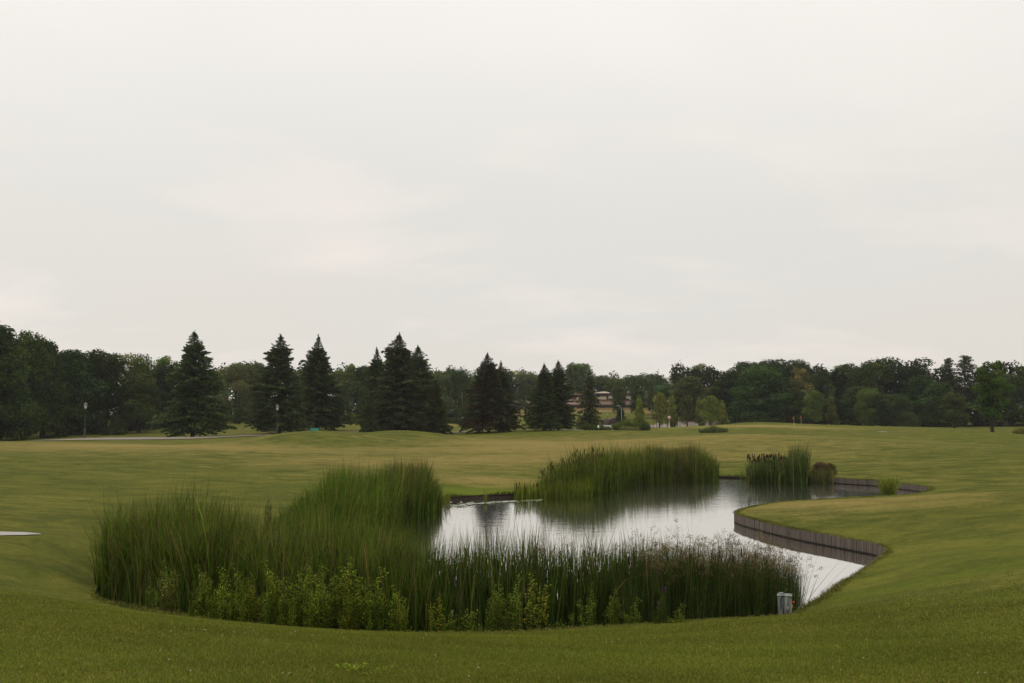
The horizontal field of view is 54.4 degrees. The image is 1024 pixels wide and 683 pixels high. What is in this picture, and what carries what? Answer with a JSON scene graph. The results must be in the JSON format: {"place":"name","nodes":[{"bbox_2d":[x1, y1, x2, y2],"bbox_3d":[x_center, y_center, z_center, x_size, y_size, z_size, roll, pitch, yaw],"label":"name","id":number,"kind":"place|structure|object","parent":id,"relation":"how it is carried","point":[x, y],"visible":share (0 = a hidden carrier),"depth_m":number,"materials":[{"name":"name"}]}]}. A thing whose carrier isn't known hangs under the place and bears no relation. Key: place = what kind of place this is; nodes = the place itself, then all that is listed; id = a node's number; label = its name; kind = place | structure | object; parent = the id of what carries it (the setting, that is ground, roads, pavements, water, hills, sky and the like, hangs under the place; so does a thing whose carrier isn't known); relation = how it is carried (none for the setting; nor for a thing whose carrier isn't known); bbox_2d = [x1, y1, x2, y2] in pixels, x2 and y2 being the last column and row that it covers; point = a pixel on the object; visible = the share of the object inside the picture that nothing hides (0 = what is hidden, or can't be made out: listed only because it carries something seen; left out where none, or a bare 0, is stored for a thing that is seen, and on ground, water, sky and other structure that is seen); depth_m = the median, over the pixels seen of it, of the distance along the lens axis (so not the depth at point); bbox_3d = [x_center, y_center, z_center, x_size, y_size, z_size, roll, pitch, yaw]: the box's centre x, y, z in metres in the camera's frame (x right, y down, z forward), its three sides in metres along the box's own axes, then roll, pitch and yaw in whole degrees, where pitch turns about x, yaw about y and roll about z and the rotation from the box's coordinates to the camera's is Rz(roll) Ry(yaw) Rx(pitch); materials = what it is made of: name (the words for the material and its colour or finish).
{"place":"outdoors","nodes":[
{"label":"outdoors","id":0,"kind":"place"},
{"bbox_2d":[27,419,721,440],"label":"road","id":1,"kind":"structure","parent":0,"point":[690,423],"depth_m":135.74,"materials":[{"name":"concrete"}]},
{"bbox_2d":[96,476,810,596],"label":"pond bank","id":2,"kind":"structure","parent":0,"point":[469,497],"depth_m":48.05,"materials":[{"name":"soil"}]},
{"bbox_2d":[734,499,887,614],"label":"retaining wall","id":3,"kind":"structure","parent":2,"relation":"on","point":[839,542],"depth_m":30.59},
{"bbox_2d":[812,477,929,491],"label":"retaining wall","id":4,"kind":"structure","parent":2,"relation":"on","point":[912,487],"depth_m":57.54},
{"bbox_2d":[0,412,1023,682],"bbox_3d":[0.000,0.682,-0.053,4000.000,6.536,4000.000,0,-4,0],"label":"ground","id":5,"kind":"structure","parent":0,"point":[968,510],"depth_m":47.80,"materials":[{"name":"green plant"}]},
{"bbox_2d":[0,321,31,440],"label":"broadleaf tree","id":6,"kind":"object","parent":5,"relation":"on","point":[6,335],"visible":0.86,"depth_m":158.82,"materials":[{"name":"green plant"}]},
{"bbox_2d":[0,330,55,439],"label":"broadleaf tree","id":7,"kind":"object","parent":5,"relation":"on","point":[28,346],"visible":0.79,"depth_m":161.04,"materials":[{"name":"green plant"}]},
{"bbox_2d":[12,339,72,437],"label":"broadleaf tree","id":8,"kind":"object","parent":5,"relation":"on","point":[55,409],"visible":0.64,"depth_m":164.74,"materials":[{"name":"green plant"}]},
{"bbox_2d":[44,349,112,434],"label":"broadleaf tree","id":9,"kind":"object","parent":5,"relation":"on","point":[76,372],"visible":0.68,"depth_m":173.11,"materials":[{"name":"green plant"}]},
{"bbox_2d":[0,361,176,436],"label":"undergrowth","id":10,"kind":"object","parent":5,"relation":"on","point":[161,383],"visible":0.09,"depth_m":201.65,"materials":[{"name":"green plant"}]},
{"bbox_2d":[73,348,130,433],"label":"broadleaf tree","id":11,"kind":"object","parent":5,"relation":"on","point":[106,365],"visible":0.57,"depth_m":178.50,"materials":[{"name":"green plant"}]},
{"bbox_2d":[104,352,156,431],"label":"broadleaf tree","id":12,"kind":"object","parent":5,"relation":"on","point":[141,366],"visible":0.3,"depth_m":186.29,"materials":[{"name":"green plant"}]},
{"bbox_2d":[112,371,164,432],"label":"broadleaf tree","id":13,"kind":"object","parent":5,"relation":"on","point":[141,387],"visible":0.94,"depth_m":179.93,"materials":[{"name":"green plant"}]},
{"bbox_2d":[146,330,236,436],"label":"spruce tree","id":14,"kind":"object","parent":5,"relation":"on","point":[192,381],"visible":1,"depth_m":144.53,"materials":[{"name":"green plant"}]},
{"bbox_2d":[205,362,262,422],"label":"broadleaf tree","id":15,"kind":"object","parent":5,"relation":"on","point":[235,376],"visible":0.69,"depth_m":231.76,"materials":[{"name":"green plant"}]},
{"bbox_2d":[239,334,316,432],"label":"spruce tree","id":16,"kind":"object","parent":5,"relation":"on","point":[276,373],"visible":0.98,"depth_m":148.40,"materials":[{"name":"green plant"}]},
{"bbox_2d":[286,334,352,430],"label":"spruce tree","id":17,"kind":"object","parent":5,"relation":"on","point":[316,377],"visible":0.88,"depth_m":159.03,"materials":[{"name":"green plant"}]},
{"bbox_2d":[324,369,360,418],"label":"broadleaf tree","id":18,"kind":"object","parent":5,"relation":"on","point":[339,376],"visible":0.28,"depth_m":251.49,"materials":[{"name":"green plant"}]},
{"bbox_2d":[345,365,373,414],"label":"broadleaf tree","id":19,"kind":"object","parent":5,"relation":"on","point":[361,371],"visible":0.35,"depth_m":254.98,"materials":[{"name":"green plant"}]},
{"bbox_2d":[359,390,380,431],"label":"spruce tree","id":20,"kind":"object","parent":5,"relation":"on","point":[370,423],"visible":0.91,"depth_m":145.19,"materials":[{"name":"green plant"}]},
{"bbox_2d":[354,347,392,430],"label":"spruce tree","id":21,"kind":"object","parent":5,"relation":"on","point":[374,368],"visible":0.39,"depth_m":163.22,"materials":[{"name":"green plant"}]},
{"bbox_2d":[363,332,439,430],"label":"spruce tree","id":22,"kind":"object","parent":5,"relation":"on","point":[397,380],"visible":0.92,"depth_m":151.56,"materials":[{"name":"green plant"}]},
{"bbox_2d":[381,345,451,432],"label":"spruce tree","id":23,"kind":"object","parent":5,"relation":"on","point":[420,362],"visible":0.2,"depth_m":160.09,"materials":[{"name":"green plant"}]},
{"bbox_2d":[180,360,663,419],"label":"trees","id":24,"kind":"object","parent":5,"relation":"on","point":[513,390],"visible":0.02,"depth_m":316.40,"materials":[{"name":"green plant"}]},
{"bbox_2d":[414,379,454,433],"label":"spruce tree","id":25,"kind":"object","parent":5,"relation":"on","point":[431,422],"visible":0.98,"depth_m":150.56,"materials":[{"name":"green plant"}]},
{"bbox_2d":[429,370,459,411],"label":"broadleaf tree","id":26,"kind":"object","parent":5,"relation":"on","point":[445,382],"visible":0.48,"depth_m":263.44,"materials":[{"name":"green plant"}]},
{"bbox_2d":[444,369,471,416],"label":"broadleaf tree","id":27,"kind":"object","parent":5,"relation":"on","point":[459,379],"visible":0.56,"depth_m":268.04,"materials":[{"name":"green plant"}]},
{"bbox_2d":[456,352,515,433],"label":"spruce tree","id":28,"kind":"object","parent":5,"relation":"on","point":[495,418],"visible":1,"depth_m":148.74,"materials":[{"name":"green plant"}]},
{"bbox_2d":[485,360,523,430],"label":"spruce tree","id":29,"kind":"object","parent":5,"relation":"on","point":[505,383],"visible":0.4,"depth_m":155.91,"materials":[{"name":"green plant"}]},
{"bbox_2d":[85,474,935,632],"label":"bank grass","id":30,"kind":"structure","parent":5,"relation":"on","point":[840,583],"depth_m":19.78,"materials":[{"name":"green plant"}]},
{"bbox_2d":[506,371,535,398],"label":"broadleaf tree","id":31,"kind":"object","parent":5,"relation":"on","point":[520,377],"visible":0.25,"depth_m":323.21,"materials":[{"name":"green plant"}]},
{"bbox_2d":[513,383,533,411],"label":"broadleaf tree","id":32,"kind":"object","parent":5,"relation":"on","point":[526,388],"visible":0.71,"depth_m":233.14,"materials":[{"name":"green plant"}]},
{"bbox_2d":[521,363,562,430],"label":"spruce tree","id":33,"kind":"object","parent":5,"relation":"on","point":[543,397],"visible":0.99,"depth_m":149.02,"materials":[{"name":"green plant"}]},
{"bbox_2d":[534,359,581,429],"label":"spruce tree","id":34,"kind":"object","parent":5,"relation":"on","point":[561,387],"visible":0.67,"depth_m":150.81,"materials":[{"name":"green plant"}]},
{"bbox_2d":[339,511,780,631],"bbox_3d":[1.000,4.124,18.271,9.050,2.340,4.175,0,-4,0],"label":"reed bed","id":35,"kind":"object","parent":5,"relation":"on","point":[474,587],"visible":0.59,"depth_m":17.87,"materials":[{"name":"green plant"}]},
{"bbox_2d":[566,363,596,398],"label":"broadleaf tree","id":36,"kind":"object","parent":5,"relation":"on","point":[583,370],"visible":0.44,"depth_m":324.95,"materials":[{"name":"green plant"}]},
{"bbox_2d":[575,370,603,429],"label":"spruce tree","id":37,"kind":"object","parent":5,"relation":"on","point":[589,401],"visible":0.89,"depth_m":177.25,"materials":[{"name":"green plant"}]},
{"bbox_2d":[510,386,668,414],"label":"clubhouse building","id":38,"kind":"structure","parent":5,"relation":"on","point":[605,401],"depth_m":292.86,"materials":[{"name":"paint"}]},
{"bbox_2d":[609,381,627,414],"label":"poplar tree","id":39,"kind":"object","parent":5,"relation":"on","point":[618,398],"visible":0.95,"depth_m":256.35,"materials":[{"name":"green plant"}]},
{"bbox_2d":[621,375,648,392],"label":"broadleaf tree","id":40,"kind":"object","parent":5,"relation":"on","point":[630,381],"visible":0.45,"depth_m":324.19,"materials":[{"name":"green plant"}]},
{"bbox_2d":[628,384,646,412],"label":"tree","id":41,"kind":"object","parent":5,"relation":"on","point":[636,390],"visible":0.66,"depth_m":253.67,"materials":[{"name":"green plant"}]},
{"bbox_2d":[650,392,668,427],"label":"young tree","id":42,"kind":"object","parent":5,"relation":"on","point":[659,399],"visible":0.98,"depth_m":207.39,"materials":[{"name":"green plant"}]},
{"bbox_2d":[665,391,677,426],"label":"young tree","id":43,"kind":"object","parent":5,"relation":"on","point":[671,411],"visible":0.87,"depth_m":212.76,"materials":[{"name":"green plant"}]},
{"bbox_2d":[679,394,695,425],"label":"young tree","id":44,"kind":"object","parent":5,"relation":"on","point":[687,401],"visible":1,"depth_m":209.94,"materials":[{"name":"green plant"}]},
{"bbox_2d":[669,376,706,418],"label":"broadleaf tree","id":45,"kind":"object","parent":5,"relation":"on","point":[688,384],"visible":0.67,"depth_m":242.70,"materials":[{"name":"green plant"}]},
{"bbox_2d":[698,395,722,425],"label":"young tree","id":46,"kind":"object","parent":5,"relation":"on","point":[710,402],"visible":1,"depth_m":199.37,"materials":[{"name":"green plant"}]},
{"bbox_2d":[710,371,741,423],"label":"broadleaf tree","id":47,"kind":"object","parent":5,"relation":"on","point":[725,382],"visible":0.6,"depth_m":237.74,"materials":[{"name":"green plant"}]},
{"bbox_2d":[725,364,797,423],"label":"broadleaf tree","id":48,"kind":"object","parent":5,"relation":"on","point":[760,384],"visible":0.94,"depth_m":220.66,"materials":[{"name":"green plant"}]},
{"bbox_2d":[747,358,805,421],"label":"broadleaf tree","id":49,"kind":"object","parent":5,"relation":"on","point":[784,370],"visible":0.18,"depth_m":237.24,"materials":[{"name":"green plant"}]},
{"bbox_2d":[777,592,794,613],"bbox_3d":[4.968,4.823,18.046,0.307,0.510,0.249,-1,-5,16],"label":"utility box","id":50,"kind":"object","parent":5,"relation":"on","point":[785,607],"visible":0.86,"depth_m":17.97,"materials":[{"name":"paint"}]},
{"bbox_2d":[777,390,812,423],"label":"broadleaf tree","id":51,"kind":"object","parent":5,"relation":"on","point":[800,402],"visible":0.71,"depth_m":218.76,"materials":[{"name":"green plant"}]},
{"bbox_2d":[787,366,813,422],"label":"broadleaf tree","id":52,"kind":"object","parent":5,"relation":"on","point":[800,376],"visible":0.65,"depth_m":233.25,"materials":[{"name":"green plant"}]},
{"bbox_2d":[801,390,827,423],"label":"young tree","id":53,"kind":"object","parent":5,"relation":"on","point":[814,399],"visible":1,"depth_m":204.53,"materials":[{"name":"green plant"}]},
{"bbox_2d":[803,368,837,423],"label":"broadleaf tree","id":54,"kind":"object","parent":5,"relation":"on","point":[815,381],"visible":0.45,"depth_m":237.36,"materials":[{"name":"green plant"}]},
{"bbox_2d":[804,394,850,424],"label":"broadleaf tree","id":55,"kind":"object","parent":5,"relation":"on","point":[824,421],"visible":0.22,"depth_m":221.17,"materials":[{"name":"green plant"}]},
{"bbox_2d":[824,392,840,424],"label":"young tree","id":56,"kind":"object","parent":5,"relation":"on","point":[831,413],"visible":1,"depth_m":206.10,"materials":[{"name":"green plant"}]},
{"bbox_2d":[669,360,1023,425],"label":"undergrowth","id":57,"kind":"object","parent":5,"relation":"on","point":[706,378],"visible":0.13,"depth_m":239.75,"materials":[{"name":"green plant"}]},
{"bbox_2d":[836,385,874,425],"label":"broadleaf tree","id":58,"kind":"object","parent":5,"relation":"on","point":[851,396],"visible":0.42,"depth_m":219.85,"materials":[{"name":"green plant"}]},
{"bbox_2d":[853,387,883,425],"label":"broadleaf tree","id":59,"kind":"object","parent":5,"relation":"on","point":[865,397],"visible":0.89,"depth_m":209.84,"materials":[{"name":"green plant"}]},
{"bbox_2d":[841,362,896,407],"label":"broadleaf tree","id":60,"kind":"object","parent":5,"relation":"on","point":[865,378],"visible":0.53,"depth_m":233.22,"materials":[{"name":"green plant"}]},
{"bbox_2d":[866,394,897,425],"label":"broadleaf tree","id":61,"kind":"object","parent":5,"relation":"on","point":[886,401],"visible":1,"depth_m":206.96,"materials":[{"name":"green plant"}]},
{"bbox_2d":[872,472,903,494],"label":"iris clump","id":62,"kind":"object","parent":5,"relation":"on","point":[888,487],"visible":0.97,"depth_m":50.70,"materials":[{"name":"green plant"}]},
{"bbox_2d":[857,357,935,410],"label":"broadleaf tree","id":63,"kind":"object","parent":5,"relation":"on","point":[899,368],"visible":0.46,"depth_m":234.66,"materials":[{"name":"green plant"}]},
{"bbox_2d":[895,412,922,426],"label":"bush","id":64,"kind":"object","parent":5,"relation":"on","point":[910,418],"visible":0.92,"depth_m":204.29,"materials":[{"name":"green plant"}]},
{"bbox_2d":[898,373,936,426],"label":"broadleaf tree","id":65,"kind":"object","parent":5,"relation":"on","point":[918,384],"visible":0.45,"depth_m":225.16,"materials":[{"name":"green plant"}]},
{"bbox_2d":[913,381,972,426],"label":"broadleaf tree","id":66,"kind":"object","parent":5,"relation":"on","point":[937,391],"visible":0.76,"depth_m":216.84,"materials":[{"name":"green plant"}]},
{"bbox_2d":[936,357,964,399],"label":"pine tree","id":67,"kind":"object","parent":5,"relation":"on","point":[947,361],"visible":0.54,"depth_m":226.00,"materials":[{"name":"green plant"}]},
{"bbox_2d":[938,392,971,427],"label":"young tree","id":68,"kind":"object","parent":5,"relation":"on","point":[952,400],"visible":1,"depth_m":199.48,"materials":[{"name":"green plant"}]},
{"bbox_2d":[944,355,978,425],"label":"pine tree","id":69,"kind":"object","parent":5,"relation":"on","point":[963,365],"visible":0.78,"depth_m":223.29,"materials":[{"name":"green plant"}]},
{"bbox_2d":[955,387,998,425],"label":"broadleaf tree","id":70,"kind":"object","parent":5,"relation":"on","point":[976,416],"visible":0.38,"depth_m":221.34,"materials":[{"name":"green plant"}]},
{"bbox_2d":[970,360,1015,431],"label":"broadleaf tree","id":71,"kind":"object","parent":5,"relation":"on","point":[995,377],"visible":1,"depth_m":137.17,"materials":[{"name":"green plant"}]},
{"bbox_2d":[985,372,1023,425],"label":"broadleaf tree","id":72,"kind":"object","parent":5,"relation":"on","point":[1009,415],"visible":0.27,"depth_m":218.35,"materials":[{"name":"green plant"}]},
{"bbox_2d":[1008,365,1023,424],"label":"broadleaf tree","id":73,"kind":"object","parent":5,"relation":"on","point":[1019,377],"visible":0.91,"depth_m":215.47,"materials":[{"name":"green plant"}]},
{"bbox_2d":[0,0,1023,412],"label":"sky","id":74,"kind":"structure","parent":0,"point":[623,187],"materials":[{"name":"white"}]},
{"bbox_2d":[189,478,917,629],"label":"pond water","id":75,"kind":"structure","parent":0,"point":[709,507],"depth_m":38.02,"materials":[{"name":"grey liquid"}]},
{"bbox_2d":[154,559,180,613],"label":"leafy weed","id":76,"kind":"object","parent":75,"relation":"on","point":[170,605],"visible":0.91,"depth_m":18.30,"materials":[{"name":"green plant"}]},
{"bbox_2d":[194,559,216,618],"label":"leafy weed","id":77,"kind":"object","parent":75,"relation":"on","point":[204,611],"visible":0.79,"depth_m":18.02,"materials":[{"name":"green plant"}]},
{"bbox_2d":[216,560,242,621],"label":"leafy weed","id":78,"kind":"object","parent":75,"relation":"on","point":[229,598],"visible":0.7,"depth_m":17.45,"materials":[{"name":"green plant"}]},
{"bbox_2d":[230,555,254,622],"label":"leafy weed","id":79,"kind":"object","parent":75,"relation":"on","point":[240,591],"visible":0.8,"depth_m":17.55,"materials":[{"name":"green plant"}]},
{"bbox_2d":[244,573,261,622],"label":"leafy weed","id":80,"kind":"object","parent":75,"relation":"on","point":[251,610],"visible":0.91,"depth_m":17.43,"materials":[{"name":"green plant"}]},
{"bbox_2d":[50,465,469,630],"bbox_3d":[-5.249,3.941,21.099,9.626,3.148,8.532,0,-4,0],"label":"reed bed","id":81,"kind":"object","parent":75,"relation":"on","point":[132,552],"visible":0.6,"depth_m":19.56,"materials":[{"name":"green plant"}]},
{"bbox_2d":[258,550,284,624],"bbox_3d":[-4.165,4.433,17.373,0.531,1.606,0.537,0,-5,-5],"label":"leafy weed","id":82,"kind":"object","parent":75,"relation":"on","point":[268,579],"visible":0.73,"depth_m":17.35,"materials":[{"name":"green plant"}]},
{"bbox_2d":[278,560,312,627],"bbox_3d":[-3.702,4.486,17.094,0.654,1.452,0.533,-3,-5,35],"label":"leafy weed","id":83,"kind":"object","parent":75,"relation":"on","point":[303,619],"visible":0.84,"depth_m":17.09,"materials":[{"name":"green plant"}]},
{"bbox_2d":[295,557,319,627],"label":"leafy weed","id":84,"kind":"object","parent":75,"relation":"on","point":[302,586],"visible":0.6,"depth_m":17.30,"materials":[{"name":"green plant"}]},
{"bbox_2d":[310,574,338,628],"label":"leafy weed","id":85,"kind":"object","parent":75,"relation":"on","point":[317,608],"visible":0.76,"depth_m":17.00,"materials":[{"name":"green plant"}]},
{"bbox_2d":[312,565,339,628],"bbox_3d":[-3.272,4.452,17.084,0.562,1.529,0.689,-1,-5,17],"label":"leafy weed","id":86,"kind":"object","parent":75,"relation":"on","point":[321,606],"visible":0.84,"depth_m":16.95,"materials":[{"name":"green plant"}]},
{"bbox_2d":[327,549,351,629],"bbox_3d":[-2.976,4.393,17.218,0.559,1.671,0.552,-4,-6,45],"label":"leafy weed","id":87,"kind":"object","parent":75,"relation":"on","point":[339,606],"visible":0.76,"depth_m":17.18,"materials":[{"name":"green plant"}]},
{"bbox_2d":[341,563,370,630],"bbox_3d":[-2.668,4.432,17.039,0.553,1.578,0.486,2,-5,-22],"label":"leafy weed","id":88,"kind":"object","parent":75,"relation":"on","point":[357,593],"visible":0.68,"depth_m":16.98,"materials":[{"name":"green plant"}]},
{"bbox_2d":[262,453,460,540],"bbox_3d":[-4.901,5.119,35.016,6.469,2.978,20.604,0,-4,0],"label":"reed bed","id":89,"kind":"object","parent":75,"relation":"on","point":[415,492],"visible":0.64,"depth_m":32.99,"materials":[{"name":"green plant"}]},
{"bbox_2d":[357,559,388,630],"bbox_3d":[-2.400,4.470,16.922,0.630,1.493,0.540,2,-5,-28],"label":"leafy weed","id":90,"kind":"object","parent":75,"relation":"on","point":[364,606],"visible":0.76,"depth_m":16.86,"materials":[{"name":"green plant"}]},
{"bbox_2d":[369,575,399,630],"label":"leafy weed","id":91,"kind":"object","parent":75,"relation":"on","point":[389,606],"visible":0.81,"depth_m":16.82,"materials":[{"name":"green plant"}]},
{"bbox_2d":[391,577,411,631],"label":"leafy weed","id":92,"kind":"object","parent":75,"relation":"on","point":[397,614],"visible":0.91,"depth_m":16.82,"materials":[{"name":"green plant"}]},
{"bbox_2d":[480,583,503,631],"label":"leafy weed","id":93,"kind":"object","parent":75,"relation":"on","point":[495,620],"visible":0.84,"depth_m":16.76,"materials":[{"name":"green plant"}]},
{"bbox_2d":[495,568,524,631],"bbox_3d":[-0.019,4.474,16.681,0.543,1.403,0.666,0,-5,-6],"label":"leafy weed","id":94,"kind":"object","parent":75,"relation":"on","point":[515,616],"visible":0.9,"depth_m":16.59,"materials":[{"name":"green plant"}]},
{"bbox_2d":[513,477,539,499],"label":"reed tuft","id":95,"kind":"object","parent":75,"relation":"in","point":[530,492],"visible":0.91,"depth_m":47.84,"materials":[{"name":"green plant"}]},
{"bbox_2d":[523,565,553,629],"bbox_3d":[0.406,4.466,16.716,0.466,1.439,0.530,-2,-5,28],"label":"leafy weed","id":96,"kind":"object","parent":75,"relation":"on","point":[543,618],"visible":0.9,"depth_m":16.69,"materials":[{"name":"green plant"}]},
{"bbox_2d":[534,437,722,498],"bbox_3d":[7.366,6.934,58.520,7.130,3.039,24.735,-2,-5,26],"label":"reed bed","id":97,"kind":"object","parent":75,"relation":"on","point":[601,472],"visible":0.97,"depth_m":56.56,"materials":[{"name":"green plant"}]},
{"bbox_2d":[509,519,840,628],"bbox_3d":[3.840,4.398,19.436,5.796,1.975,7.890,-3,-6,38],"label":"rush bed","id":98,"kind":"object","parent":75,"relation":"on","point":[792,586],"visible":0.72,"depth_m":18.43,"materials":[{"name":"green plant"}]},
{"bbox_2d":[737,439,831,483],"bbox_3d":[16.780,7.304,61.779,5.302,2.812,6.898,0,-4,0],"label":"reed bed","id":99,"kind":"object","parent":75,"relation":"on","point":[793,467],"visible":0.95,"depth_m":60.51,"materials":[{"name":"green plant"}]},
{"bbox_2d":[808,465,837,483],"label":"reed tuft","id":100,"kind":"object","parent":75,"relation":"in","point":[823,475],"visible":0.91,"depth_m":59.70,"materials":[{"name":"green plant"}]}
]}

